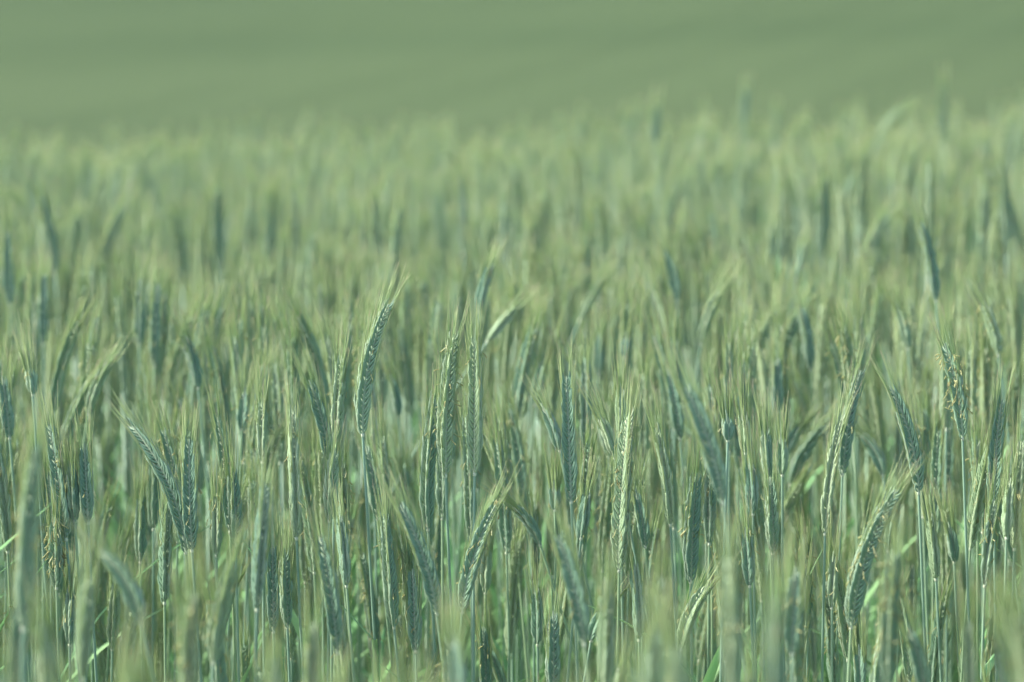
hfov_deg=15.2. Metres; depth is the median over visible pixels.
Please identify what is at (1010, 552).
rye plant
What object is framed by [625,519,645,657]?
rye plant
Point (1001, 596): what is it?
rye plant
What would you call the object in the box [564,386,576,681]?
rye plant
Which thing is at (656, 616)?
rye plant
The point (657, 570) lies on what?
rye plant
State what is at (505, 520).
rye plant
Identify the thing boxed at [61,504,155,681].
rye plant
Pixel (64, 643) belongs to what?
rye plant
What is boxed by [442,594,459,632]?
rye plant
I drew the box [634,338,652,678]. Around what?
rye plant
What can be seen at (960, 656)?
rye plant
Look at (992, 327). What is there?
rye plant
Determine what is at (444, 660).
rye plant
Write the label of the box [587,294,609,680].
rye plant
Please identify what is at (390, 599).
rye plant
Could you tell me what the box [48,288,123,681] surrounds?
rye plant
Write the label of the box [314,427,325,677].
rye plant
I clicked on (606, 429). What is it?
rye plant
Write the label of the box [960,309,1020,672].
rye plant
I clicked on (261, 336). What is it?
rye plant
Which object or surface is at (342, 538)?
rye plant
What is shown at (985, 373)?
rye plant
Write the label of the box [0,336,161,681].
rye plant
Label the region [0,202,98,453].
rye plant
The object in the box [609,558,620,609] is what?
rye plant
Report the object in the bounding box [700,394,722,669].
rye plant
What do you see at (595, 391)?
rye plant
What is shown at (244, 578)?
rye plant
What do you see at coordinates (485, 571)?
rye plant
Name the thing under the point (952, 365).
rye plant
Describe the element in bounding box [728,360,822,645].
rye plant
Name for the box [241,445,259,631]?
rye plant
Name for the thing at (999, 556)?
rye plant
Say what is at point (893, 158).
rye plant
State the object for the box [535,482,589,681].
rye plant
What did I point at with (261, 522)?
rye plant
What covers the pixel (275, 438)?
rye plant
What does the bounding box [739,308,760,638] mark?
rye plant
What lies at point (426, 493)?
rye plant
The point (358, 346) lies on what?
rye plant
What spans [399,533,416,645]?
rye plant
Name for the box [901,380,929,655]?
rye plant
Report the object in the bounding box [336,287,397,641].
rye plant
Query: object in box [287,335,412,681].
rye plant
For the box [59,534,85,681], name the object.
rye plant
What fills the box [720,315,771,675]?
rye plant
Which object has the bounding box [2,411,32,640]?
rye plant
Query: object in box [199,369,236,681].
rye plant
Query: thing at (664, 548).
rye plant
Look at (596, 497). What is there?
rye plant
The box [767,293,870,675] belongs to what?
rye plant
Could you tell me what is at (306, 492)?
rye plant
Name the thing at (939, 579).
rye plant
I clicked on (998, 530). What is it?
rye plant
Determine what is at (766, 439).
rye plant
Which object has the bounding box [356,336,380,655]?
rye plant
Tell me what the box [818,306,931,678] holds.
rye plant
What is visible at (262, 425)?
rye plant
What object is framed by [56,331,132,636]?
rye plant
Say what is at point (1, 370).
rye plant
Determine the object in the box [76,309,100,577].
rye plant
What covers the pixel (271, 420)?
rye plant
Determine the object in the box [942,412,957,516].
rye plant
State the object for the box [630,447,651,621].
rye plant
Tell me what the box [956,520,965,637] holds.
rye plant
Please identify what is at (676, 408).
rye plant
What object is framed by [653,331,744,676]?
rye plant
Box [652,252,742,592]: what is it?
rye plant
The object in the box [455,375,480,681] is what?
rye plant
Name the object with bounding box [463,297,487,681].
rye plant
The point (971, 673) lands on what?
rye plant
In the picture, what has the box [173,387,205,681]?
rye plant
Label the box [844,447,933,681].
rye plant
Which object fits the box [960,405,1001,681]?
rye plant
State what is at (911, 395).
rye plant
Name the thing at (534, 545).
rye plant
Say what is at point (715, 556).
rye plant
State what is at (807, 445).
rye plant
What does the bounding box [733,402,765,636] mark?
rye plant
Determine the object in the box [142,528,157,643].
rye plant
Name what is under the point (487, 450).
rye plant
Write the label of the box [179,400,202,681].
rye plant
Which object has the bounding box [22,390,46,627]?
rye plant
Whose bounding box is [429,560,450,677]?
rye plant
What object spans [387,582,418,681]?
rye plant
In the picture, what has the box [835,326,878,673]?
rye plant
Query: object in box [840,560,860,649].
rye plant
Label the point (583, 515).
rye plant
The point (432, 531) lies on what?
rye plant
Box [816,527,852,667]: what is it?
rye plant
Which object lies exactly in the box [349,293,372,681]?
rye plant
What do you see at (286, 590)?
rye plant
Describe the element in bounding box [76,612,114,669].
rye plant
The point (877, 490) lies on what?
rye plant
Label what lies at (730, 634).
rye plant
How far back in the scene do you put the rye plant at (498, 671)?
2.87 m
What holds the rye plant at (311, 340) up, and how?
on the ground
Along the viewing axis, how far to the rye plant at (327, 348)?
3.06 m
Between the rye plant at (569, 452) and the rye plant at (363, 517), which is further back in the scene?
the rye plant at (363, 517)
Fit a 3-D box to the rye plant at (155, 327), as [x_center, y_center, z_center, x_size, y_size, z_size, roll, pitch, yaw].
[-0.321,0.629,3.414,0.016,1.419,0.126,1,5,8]
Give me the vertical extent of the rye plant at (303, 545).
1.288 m
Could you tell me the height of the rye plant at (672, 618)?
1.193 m
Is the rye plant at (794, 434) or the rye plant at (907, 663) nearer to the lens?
the rye plant at (907, 663)
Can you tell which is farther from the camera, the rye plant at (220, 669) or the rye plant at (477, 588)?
the rye plant at (477, 588)
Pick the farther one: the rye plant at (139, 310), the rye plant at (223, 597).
the rye plant at (139, 310)
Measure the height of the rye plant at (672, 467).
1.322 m
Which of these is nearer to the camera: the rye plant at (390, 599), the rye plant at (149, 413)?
the rye plant at (390, 599)
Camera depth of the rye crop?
4.11 m
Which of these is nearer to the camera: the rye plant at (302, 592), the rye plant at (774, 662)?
the rye plant at (774, 662)
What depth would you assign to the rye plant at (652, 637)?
1.94 m
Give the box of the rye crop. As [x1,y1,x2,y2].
[0,61,1023,681]
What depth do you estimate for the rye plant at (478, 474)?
3.19 m
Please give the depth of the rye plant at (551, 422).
2.84 m
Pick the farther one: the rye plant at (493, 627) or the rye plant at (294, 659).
the rye plant at (493, 627)
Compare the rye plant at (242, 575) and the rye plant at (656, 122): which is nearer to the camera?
the rye plant at (242, 575)
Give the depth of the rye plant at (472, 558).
2.65 m
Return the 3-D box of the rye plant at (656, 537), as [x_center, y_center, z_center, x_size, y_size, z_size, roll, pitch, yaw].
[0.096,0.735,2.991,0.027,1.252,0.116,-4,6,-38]
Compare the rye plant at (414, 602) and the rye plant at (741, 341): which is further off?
the rye plant at (741, 341)
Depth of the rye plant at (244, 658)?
2.85 m
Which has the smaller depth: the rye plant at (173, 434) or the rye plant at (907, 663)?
the rye plant at (907, 663)
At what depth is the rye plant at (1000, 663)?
2.16 m
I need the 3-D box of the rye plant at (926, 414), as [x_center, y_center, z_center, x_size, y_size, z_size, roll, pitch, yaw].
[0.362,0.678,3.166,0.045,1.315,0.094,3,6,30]
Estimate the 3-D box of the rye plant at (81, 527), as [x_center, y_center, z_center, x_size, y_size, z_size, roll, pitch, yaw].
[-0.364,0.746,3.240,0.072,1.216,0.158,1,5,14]
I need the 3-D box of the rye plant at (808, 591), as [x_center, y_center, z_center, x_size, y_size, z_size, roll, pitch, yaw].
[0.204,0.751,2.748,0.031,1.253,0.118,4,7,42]
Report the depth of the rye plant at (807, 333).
3.40 m
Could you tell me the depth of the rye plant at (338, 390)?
2.76 m
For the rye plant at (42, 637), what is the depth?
2.00 m
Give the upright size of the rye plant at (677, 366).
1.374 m
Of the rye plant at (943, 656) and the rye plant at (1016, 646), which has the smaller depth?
the rye plant at (1016, 646)
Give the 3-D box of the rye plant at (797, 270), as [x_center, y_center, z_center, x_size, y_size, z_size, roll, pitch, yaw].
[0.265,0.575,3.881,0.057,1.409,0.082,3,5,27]
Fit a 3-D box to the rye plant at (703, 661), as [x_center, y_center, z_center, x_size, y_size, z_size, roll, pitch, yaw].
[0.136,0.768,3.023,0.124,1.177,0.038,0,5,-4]
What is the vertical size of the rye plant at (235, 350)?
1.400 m
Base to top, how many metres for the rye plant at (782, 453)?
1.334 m
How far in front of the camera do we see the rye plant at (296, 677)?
3.17 m
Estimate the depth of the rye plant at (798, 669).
2.37 m
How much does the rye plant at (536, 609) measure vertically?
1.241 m
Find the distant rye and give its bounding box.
[0,0,1023,309]
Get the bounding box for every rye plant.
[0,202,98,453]
[0,328,15,604]
[0,334,23,471]
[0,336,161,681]
[0,426,11,607]
[0,589,4,681]
[1,560,15,681]
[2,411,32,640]
[7,525,40,681]
[8,417,25,510]
[8,478,24,598]
[11,310,208,679]
[11,444,44,681]
[14,383,52,681]
[20,563,59,681]
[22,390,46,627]
[23,425,63,678]
[31,563,45,681]
[34,381,80,681]
[35,532,49,619]
[36,235,52,445]
[37,342,120,681]
[40,447,56,619]
[41,475,68,681]
[43,584,59,681]
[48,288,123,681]
[53,536,64,606]
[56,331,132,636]
[56,550,75,681]
[59,423,86,681]
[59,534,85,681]
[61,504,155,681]
[62,426,78,681]
[71,395,97,681]
[73,509,104,681]
[74,285,106,681]
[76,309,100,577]
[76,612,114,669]
[77,511,104,677]
[80,570,110,681]
[86,495,108,681]
[87,469,121,681]
[97,539,115,681]
[99,157,137,241]
[100,385,196,677]
[105,496,135,681]
[106,543,126,681]
[108,650,115,681]
[114,546,155,680]
[129,454,153,681]
[131,565,154,680]
[133,239,159,583]
[133,574,157,666]
[138,250,168,561]
[139,376,158,563]
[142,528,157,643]
[143,402,167,563]
[143,405,164,662]
[144,389,252,681]
[147,547,203,681]
[154,467,177,681]
[154,600,171,681]
[166,302,302,677]
[166,364,209,598]
[167,392,187,681]
[168,553,198,681]
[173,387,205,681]
[174,408,346,681]
[174,530,209,681]
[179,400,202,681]
[191,549,204,625]
[194,309,303,681]
[195,555,228,681]
[196,606,205,680]
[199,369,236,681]
[202,494,257,681]
[206,441,228,595]
[210,549,251,667]
[216,410,243,681]
[222,303,250,681]
[226,455,258,666]
[229,398,305,681]
[232,343,303,681]
[235,616,253,681]
[238,464,249,640]
[238,587,254,679]
[241,332,283,646]
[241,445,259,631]
[243,309,352,681]
[244,416,269,493]
[249,348,272,670]
[250,276,325,669]
[250,436,280,681]
[251,331,278,545]
[257,593,268,673]
[264,330,325,673]
[265,291,391,660]
[265,301,302,681]
[265,502,282,665]
[265,594,284,675]
[265,630,282,671]
[270,520,283,646]
[272,490,294,681]
[275,282,476,681]
[279,413,320,670]
[280,509,298,681]
[281,565,299,681]
[282,373,303,681]
[284,631,298,681]
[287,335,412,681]
[294,536,299,570]
[298,443,312,630]
[299,566,304,655]
[300,569,326,681]
[301,277,549,681]
[301,540,319,623]
[306,489,342,681]
[306,527,349,681]
[307,419,331,675]
[313,302,426,681]
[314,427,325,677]
[317,594,356,681]
[326,473,354,681]
[331,538,344,675]
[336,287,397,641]
[337,424,355,637]
[341,261,410,681]
[341,487,363,604]
[341,571,354,654]
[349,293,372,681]
[350,526,384,662]
[353,308,385,681]
[353,415,392,680]
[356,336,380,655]
[358,443,426,681]
[364,285,470,681]
[367,455,442,669]
[372,396,542,681]
[372,468,399,681]
[374,392,391,681]
[379,338,421,680]
[387,505,417,681]
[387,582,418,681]
[388,616,410,681]
[394,435,415,627]
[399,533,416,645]
[401,542,494,681]
[416,419,435,676]
[417,357,440,681]
[421,631,453,681]
[422,287,549,681]
[426,318,544,681]
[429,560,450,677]
[431,464,453,668]
[431,587,454,681]
[433,367,448,681]
[433,575,467,681]
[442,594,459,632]
[445,224,509,618]
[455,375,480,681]
[456,455,521,642]
[459,360,545,681]
[459,605,507,681]
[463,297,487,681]
[463,407,529,681]
[466,243,621,629]
[468,419,534,681]
[468,471,582,681]
[475,492,498,679]
[475,591,493,681]
[478,499,498,608]
[481,588,495,681]
[483,372,530,681]
[485,396,512,681]
[487,377,514,681]
[489,308,507,678]
[501,501,525,681]
[501,542,508,614]
[505,486,525,573]
[508,506,529,661]
[513,441,533,681]
[514,321,593,680]
[519,370,596,638]
[523,469,543,681]
[523,530,548,681]
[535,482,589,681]
[541,434,562,615]
[541,562,565,681]
[545,444,565,611]
[546,323,631,672]
[553,535,567,634]
[556,336,581,681]
[557,530,590,645]
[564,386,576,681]
[566,449,602,681]
[572,373,719,681]
[573,410,598,660]
[575,322,596,681]
[583,566,644,681]
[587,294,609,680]
[588,365,739,681]
[592,426,605,579]
[594,523,621,681]
[595,432,615,681]
[599,373,617,574]
[608,337,629,681]
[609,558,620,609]
[610,369,644,668]
[613,292,702,669]
[613,564,626,667]
[614,587,630,673]
[624,442,653,674]
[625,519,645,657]
[628,397,643,674]
[629,385,683,674]
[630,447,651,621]
[632,81,665,258]
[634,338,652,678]
[638,568,691,681]
[639,378,676,644]
[640,492,665,675]
[641,380,681,648]
[642,565,677,681]
[649,214,701,587]
[650,530,674,631]
[650,541,661,612]
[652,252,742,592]
[652,328,765,681]
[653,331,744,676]
[655,471,672,578]
[657,512,670,584]
[661,574,676,643]
[665,302,750,670]
[668,567,679,644]
[675,428,692,664]
[677,546,743,647]
[678,429,707,681]
[686,397,842,681]
[695,581,716,681]
[697,352,725,681]
[697,588,718,681]
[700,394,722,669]
[701,436,720,660]
[707,507,748,681]
[710,495,725,627]
[717,512,749,661]
[720,305,763,672]
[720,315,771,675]
[728,305,753,663]
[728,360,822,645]
[729,448,765,647]
[732,486,759,681]
[733,322,755,681]
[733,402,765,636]
[735,410,758,681]
[737,537,748,628]
[739,70,764,246]
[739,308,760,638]
[742,389,790,681]
[750,381,775,602]
[755,532,793,681]
[757,394,827,645]
[758,215,819,654]
[759,439,781,572]
[759,456,821,665]
[766,311,785,672]
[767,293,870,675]
[767,427,780,513]
[776,539,804,681]
[780,560,811,681]
[781,503,810,681]
[788,278,891,681]
[789,495,816,680]
[791,465,807,549]
[791,487,843,679]
[797,525,815,677]
[797,553,819,681]
[809,396,895,665]
[810,92,931,250]
[814,546,838,681]
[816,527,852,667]
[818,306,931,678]
[818,431,840,681]
[820,365,860,681]
[826,292,962,669]
[826,499,843,681]
[833,523,846,655]
[835,156,872,250]
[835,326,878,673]
[838,294,959,681]
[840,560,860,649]
[842,525,855,681]
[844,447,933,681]
[845,265,930,631]
[847,606,867,681]
[848,284,906,595]
[853,465,872,634]
[865,456,885,598]
[868,344,994,679]
[869,566,910,681]
[874,501,910,681]
[881,541,917,681]
[884,465,910,609]
[888,127,904,251]
[888,577,930,681]
[892,344,907,681]
[899,363,918,541]
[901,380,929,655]
[903,531,919,678]
[904,183,1023,584]
[914,373,933,623]
[914,450,930,636]
[920,475,942,681]
[922,302,972,626]
[925,612,936,644]
[927,393,947,665]
[927,563,954,681]
[928,468,959,679]
[937,601,952,681]
[938,493,943,598]
[939,478,955,681]
[940,295,964,681]
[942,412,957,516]
[954,444,1019,609]
[954,558,980,681]
[955,589,974,681]
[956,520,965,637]
[960,266,1023,556]
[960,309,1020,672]
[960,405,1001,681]
[965,405,985,669]
[967,292,989,657]
[969,407,990,661]
[974,314,1022,646]
[978,450,1007,681]
[978,567,1016,681]
[980,562,1018,678]
[981,549,1023,681]
[983,560,1008,681]
[984,351,1018,681]
[985,410,1007,615]
[996,429,1022,590]
[998,562,1022,636]
[1001,440,1022,625]
[1007,437,1023,577]
[1009,401,1023,601]
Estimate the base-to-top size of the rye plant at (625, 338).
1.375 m
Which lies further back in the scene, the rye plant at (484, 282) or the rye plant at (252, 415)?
the rye plant at (484, 282)
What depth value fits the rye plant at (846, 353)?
3.06 m
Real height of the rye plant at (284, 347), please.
1.392 m
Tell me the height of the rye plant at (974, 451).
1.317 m
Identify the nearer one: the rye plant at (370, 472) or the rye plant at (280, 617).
the rye plant at (370, 472)
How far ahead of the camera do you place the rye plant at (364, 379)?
2.70 m
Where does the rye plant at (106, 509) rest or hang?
on the ground
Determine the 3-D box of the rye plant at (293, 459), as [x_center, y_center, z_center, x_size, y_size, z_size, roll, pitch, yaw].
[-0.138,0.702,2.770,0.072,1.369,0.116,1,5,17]
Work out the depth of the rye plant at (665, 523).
3.28 m
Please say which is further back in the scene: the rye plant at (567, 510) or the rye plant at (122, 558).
the rye plant at (567, 510)
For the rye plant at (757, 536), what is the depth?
2.91 m
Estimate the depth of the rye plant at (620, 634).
2.97 m
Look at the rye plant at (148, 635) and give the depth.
3.02 m
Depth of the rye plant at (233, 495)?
2.70 m
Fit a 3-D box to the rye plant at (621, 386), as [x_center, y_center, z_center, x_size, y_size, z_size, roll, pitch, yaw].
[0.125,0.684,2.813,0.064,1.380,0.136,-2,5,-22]
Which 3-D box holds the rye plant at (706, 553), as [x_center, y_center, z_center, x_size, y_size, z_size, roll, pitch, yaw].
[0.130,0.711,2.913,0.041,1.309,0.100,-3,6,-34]
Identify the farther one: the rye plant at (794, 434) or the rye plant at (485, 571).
the rye plant at (794, 434)
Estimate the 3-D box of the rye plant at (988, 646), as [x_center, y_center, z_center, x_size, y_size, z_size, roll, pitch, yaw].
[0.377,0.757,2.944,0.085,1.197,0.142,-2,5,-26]
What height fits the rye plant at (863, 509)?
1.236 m
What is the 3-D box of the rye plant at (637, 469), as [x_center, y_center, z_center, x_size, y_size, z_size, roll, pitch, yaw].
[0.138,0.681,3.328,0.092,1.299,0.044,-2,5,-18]
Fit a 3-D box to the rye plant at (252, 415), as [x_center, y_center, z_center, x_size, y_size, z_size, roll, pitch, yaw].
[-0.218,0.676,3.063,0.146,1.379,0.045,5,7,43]
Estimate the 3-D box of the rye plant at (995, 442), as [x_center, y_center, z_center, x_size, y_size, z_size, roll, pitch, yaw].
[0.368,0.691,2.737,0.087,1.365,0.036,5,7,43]
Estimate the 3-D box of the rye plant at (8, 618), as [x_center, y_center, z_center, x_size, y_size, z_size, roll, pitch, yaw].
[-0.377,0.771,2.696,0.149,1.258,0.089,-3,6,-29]
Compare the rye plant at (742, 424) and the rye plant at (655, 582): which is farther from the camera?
the rye plant at (655, 582)
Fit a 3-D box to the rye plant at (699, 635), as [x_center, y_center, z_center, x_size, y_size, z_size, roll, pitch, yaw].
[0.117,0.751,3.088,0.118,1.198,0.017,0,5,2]
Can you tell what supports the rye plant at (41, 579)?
on the ground
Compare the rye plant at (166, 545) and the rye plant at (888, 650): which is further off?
the rye plant at (166, 545)
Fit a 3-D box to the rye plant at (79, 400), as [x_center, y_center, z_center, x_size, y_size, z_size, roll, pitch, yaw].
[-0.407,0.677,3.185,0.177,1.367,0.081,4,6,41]
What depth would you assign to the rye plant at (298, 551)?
3.17 m
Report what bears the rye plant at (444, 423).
on the ground
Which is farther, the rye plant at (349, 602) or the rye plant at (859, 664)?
the rye plant at (349, 602)
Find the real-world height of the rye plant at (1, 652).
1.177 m
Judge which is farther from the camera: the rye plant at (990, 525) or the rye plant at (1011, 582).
the rye plant at (990, 525)
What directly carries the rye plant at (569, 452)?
on the ground
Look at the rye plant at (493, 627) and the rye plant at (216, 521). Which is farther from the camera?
the rye plant at (493, 627)
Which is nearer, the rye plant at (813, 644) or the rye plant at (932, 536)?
the rye plant at (932, 536)
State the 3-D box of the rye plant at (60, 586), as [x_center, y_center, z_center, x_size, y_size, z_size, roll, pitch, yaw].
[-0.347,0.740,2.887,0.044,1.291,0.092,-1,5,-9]
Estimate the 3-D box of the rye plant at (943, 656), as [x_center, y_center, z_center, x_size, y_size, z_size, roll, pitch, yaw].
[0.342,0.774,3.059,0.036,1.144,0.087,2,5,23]
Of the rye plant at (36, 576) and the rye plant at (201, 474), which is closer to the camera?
the rye plant at (36, 576)
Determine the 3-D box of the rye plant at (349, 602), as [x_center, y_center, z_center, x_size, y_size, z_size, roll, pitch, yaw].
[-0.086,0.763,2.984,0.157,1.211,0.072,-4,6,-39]
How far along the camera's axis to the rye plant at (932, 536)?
2.78 m
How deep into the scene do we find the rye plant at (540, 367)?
3.24 m
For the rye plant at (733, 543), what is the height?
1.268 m
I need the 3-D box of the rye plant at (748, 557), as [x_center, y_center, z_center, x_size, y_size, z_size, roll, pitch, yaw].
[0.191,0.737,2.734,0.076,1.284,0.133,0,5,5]
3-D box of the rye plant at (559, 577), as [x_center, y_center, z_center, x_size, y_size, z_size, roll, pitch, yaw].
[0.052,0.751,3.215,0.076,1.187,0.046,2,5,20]
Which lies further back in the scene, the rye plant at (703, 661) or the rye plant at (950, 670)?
the rye plant at (950, 670)
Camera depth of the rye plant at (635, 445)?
2.90 m
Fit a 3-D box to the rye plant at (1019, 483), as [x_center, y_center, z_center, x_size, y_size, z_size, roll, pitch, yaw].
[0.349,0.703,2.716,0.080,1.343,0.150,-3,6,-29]
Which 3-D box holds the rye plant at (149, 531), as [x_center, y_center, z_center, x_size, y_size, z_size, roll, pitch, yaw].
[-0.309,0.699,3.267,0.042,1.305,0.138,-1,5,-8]
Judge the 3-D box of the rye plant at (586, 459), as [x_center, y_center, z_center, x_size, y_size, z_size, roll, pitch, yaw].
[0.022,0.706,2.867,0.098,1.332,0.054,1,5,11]
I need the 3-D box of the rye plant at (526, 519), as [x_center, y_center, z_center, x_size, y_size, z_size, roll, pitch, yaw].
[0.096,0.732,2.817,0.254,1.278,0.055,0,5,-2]
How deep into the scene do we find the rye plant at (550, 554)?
2.94 m
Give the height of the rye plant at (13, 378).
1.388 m
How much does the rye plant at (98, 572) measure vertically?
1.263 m
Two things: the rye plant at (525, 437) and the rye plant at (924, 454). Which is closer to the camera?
the rye plant at (924, 454)
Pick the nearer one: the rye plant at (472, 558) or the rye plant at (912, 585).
the rye plant at (472, 558)
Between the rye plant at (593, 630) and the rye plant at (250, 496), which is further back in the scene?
the rye plant at (250, 496)
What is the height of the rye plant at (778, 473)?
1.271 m
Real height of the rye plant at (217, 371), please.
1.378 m
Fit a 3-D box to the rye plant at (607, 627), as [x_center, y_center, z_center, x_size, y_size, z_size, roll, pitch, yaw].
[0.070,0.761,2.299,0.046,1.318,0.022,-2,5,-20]
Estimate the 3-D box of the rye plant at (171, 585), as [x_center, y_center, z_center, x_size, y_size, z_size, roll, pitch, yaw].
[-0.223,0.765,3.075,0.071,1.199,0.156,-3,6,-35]
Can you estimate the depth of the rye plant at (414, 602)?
2.67 m
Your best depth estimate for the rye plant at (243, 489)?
2.96 m
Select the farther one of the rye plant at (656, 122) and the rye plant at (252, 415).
the rye plant at (656, 122)
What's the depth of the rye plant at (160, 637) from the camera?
3.13 m
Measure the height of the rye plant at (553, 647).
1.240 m
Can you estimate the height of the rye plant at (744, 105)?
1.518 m
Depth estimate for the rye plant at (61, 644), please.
2.99 m
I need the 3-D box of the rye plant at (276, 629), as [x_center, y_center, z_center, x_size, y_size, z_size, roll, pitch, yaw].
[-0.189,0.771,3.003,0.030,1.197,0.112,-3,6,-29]
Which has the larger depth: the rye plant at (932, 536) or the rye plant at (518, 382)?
the rye plant at (518, 382)
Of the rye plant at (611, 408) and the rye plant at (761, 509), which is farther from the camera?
the rye plant at (611, 408)
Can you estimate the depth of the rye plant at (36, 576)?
2.25 m
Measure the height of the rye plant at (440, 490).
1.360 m
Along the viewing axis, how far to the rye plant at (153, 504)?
2.95 m
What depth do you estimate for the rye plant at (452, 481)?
3.19 m
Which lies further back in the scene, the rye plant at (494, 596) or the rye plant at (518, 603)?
the rye plant at (494, 596)
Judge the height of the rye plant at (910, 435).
1.376 m
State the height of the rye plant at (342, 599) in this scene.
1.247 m
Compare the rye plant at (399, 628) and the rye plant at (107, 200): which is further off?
the rye plant at (107, 200)
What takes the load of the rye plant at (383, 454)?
on the ground
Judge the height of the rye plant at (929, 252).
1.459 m
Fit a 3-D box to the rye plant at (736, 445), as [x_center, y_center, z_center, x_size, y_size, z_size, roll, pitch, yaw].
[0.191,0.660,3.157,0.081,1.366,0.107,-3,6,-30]
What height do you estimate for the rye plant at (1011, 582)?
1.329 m
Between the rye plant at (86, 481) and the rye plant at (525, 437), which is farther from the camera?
the rye plant at (525, 437)
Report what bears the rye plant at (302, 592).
on the ground
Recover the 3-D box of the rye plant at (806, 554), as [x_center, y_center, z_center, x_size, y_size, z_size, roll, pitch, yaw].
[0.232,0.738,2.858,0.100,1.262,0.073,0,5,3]
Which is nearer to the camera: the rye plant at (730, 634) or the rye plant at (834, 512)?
the rye plant at (730, 634)
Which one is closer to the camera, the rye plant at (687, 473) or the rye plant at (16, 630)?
the rye plant at (16, 630)
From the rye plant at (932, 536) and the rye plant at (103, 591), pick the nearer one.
the rye plant at (932, 536)
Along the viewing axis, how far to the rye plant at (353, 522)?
3.09 m
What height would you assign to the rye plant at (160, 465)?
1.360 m
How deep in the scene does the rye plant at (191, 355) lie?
3.16 m
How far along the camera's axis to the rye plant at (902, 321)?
3.29 m
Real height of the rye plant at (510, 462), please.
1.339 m
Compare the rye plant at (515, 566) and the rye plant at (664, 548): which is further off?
the rye plant at (664, 548)
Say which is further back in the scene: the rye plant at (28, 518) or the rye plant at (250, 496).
the rye plant at (250, 496)
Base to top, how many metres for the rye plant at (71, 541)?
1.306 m
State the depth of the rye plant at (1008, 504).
2.62 m
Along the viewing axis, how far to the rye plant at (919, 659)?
2.29 m
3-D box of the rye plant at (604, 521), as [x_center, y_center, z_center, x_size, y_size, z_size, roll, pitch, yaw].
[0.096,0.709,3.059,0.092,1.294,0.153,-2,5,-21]
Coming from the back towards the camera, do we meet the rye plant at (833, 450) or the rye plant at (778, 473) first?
the rye plant at (778, 473)
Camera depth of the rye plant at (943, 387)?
3.02 m
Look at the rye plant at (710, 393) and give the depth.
3.06 m
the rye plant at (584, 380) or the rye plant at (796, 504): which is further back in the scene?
the rye plant at (796, 504)
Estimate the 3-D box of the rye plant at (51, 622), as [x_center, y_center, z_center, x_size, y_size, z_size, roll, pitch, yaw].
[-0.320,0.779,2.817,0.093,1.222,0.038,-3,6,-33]
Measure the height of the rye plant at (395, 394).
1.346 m
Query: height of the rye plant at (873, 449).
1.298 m
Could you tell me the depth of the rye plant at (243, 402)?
3.02 m
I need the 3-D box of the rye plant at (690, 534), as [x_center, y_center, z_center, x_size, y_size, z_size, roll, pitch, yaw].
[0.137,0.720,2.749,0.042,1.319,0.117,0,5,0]
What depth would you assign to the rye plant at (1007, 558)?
3.13 m
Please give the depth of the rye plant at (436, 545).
3.04 m
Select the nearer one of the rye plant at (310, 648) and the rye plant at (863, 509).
the rye plant at (310, 648)
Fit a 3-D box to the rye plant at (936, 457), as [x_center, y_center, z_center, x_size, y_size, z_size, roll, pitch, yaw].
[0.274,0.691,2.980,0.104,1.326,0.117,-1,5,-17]
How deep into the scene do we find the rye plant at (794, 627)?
2.27 m
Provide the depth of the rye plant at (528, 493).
3.09 m
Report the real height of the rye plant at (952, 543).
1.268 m
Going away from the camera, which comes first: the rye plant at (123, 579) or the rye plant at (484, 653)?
the rye plant at (123, 579)
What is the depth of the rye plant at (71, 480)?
2.70 m
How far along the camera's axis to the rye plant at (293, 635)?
2.91 m
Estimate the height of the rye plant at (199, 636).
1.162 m
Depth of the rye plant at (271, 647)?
2.87 m
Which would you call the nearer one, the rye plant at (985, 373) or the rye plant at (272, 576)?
the rye plant at (272, 576)
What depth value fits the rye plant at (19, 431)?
3.01 m
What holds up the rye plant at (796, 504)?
on the ground
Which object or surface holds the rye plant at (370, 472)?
on the ground
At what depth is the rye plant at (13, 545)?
2.82 m
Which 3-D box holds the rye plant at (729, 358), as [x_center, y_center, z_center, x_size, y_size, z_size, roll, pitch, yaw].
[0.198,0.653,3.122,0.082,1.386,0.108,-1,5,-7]
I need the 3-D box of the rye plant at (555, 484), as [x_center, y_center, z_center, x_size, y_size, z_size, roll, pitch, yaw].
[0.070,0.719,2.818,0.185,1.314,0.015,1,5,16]
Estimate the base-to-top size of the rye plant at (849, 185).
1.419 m
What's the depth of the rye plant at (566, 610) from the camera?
2.89 m
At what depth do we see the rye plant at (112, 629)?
2.83 m
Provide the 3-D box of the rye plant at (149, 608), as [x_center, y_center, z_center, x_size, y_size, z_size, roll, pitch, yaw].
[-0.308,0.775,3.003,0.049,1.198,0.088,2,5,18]
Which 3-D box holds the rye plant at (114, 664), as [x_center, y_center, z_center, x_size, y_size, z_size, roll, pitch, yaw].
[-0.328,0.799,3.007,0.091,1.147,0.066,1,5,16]
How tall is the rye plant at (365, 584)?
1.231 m
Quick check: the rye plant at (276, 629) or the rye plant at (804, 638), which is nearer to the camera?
the rye plant at (804, 638)
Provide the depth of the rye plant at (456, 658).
1.95 m
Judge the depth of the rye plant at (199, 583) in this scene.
3.19 m
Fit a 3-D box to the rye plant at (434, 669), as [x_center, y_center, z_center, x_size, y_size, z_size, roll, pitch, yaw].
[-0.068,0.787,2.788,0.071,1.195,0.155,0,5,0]
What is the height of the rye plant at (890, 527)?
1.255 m
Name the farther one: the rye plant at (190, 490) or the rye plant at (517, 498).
the rye plant at (517, 498)
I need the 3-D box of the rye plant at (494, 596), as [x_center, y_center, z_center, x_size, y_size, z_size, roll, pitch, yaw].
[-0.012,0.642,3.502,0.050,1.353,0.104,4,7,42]
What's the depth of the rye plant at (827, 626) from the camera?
2.84 m
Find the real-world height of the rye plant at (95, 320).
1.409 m
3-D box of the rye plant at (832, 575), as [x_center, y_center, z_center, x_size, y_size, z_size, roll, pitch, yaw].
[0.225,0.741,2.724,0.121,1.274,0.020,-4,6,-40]

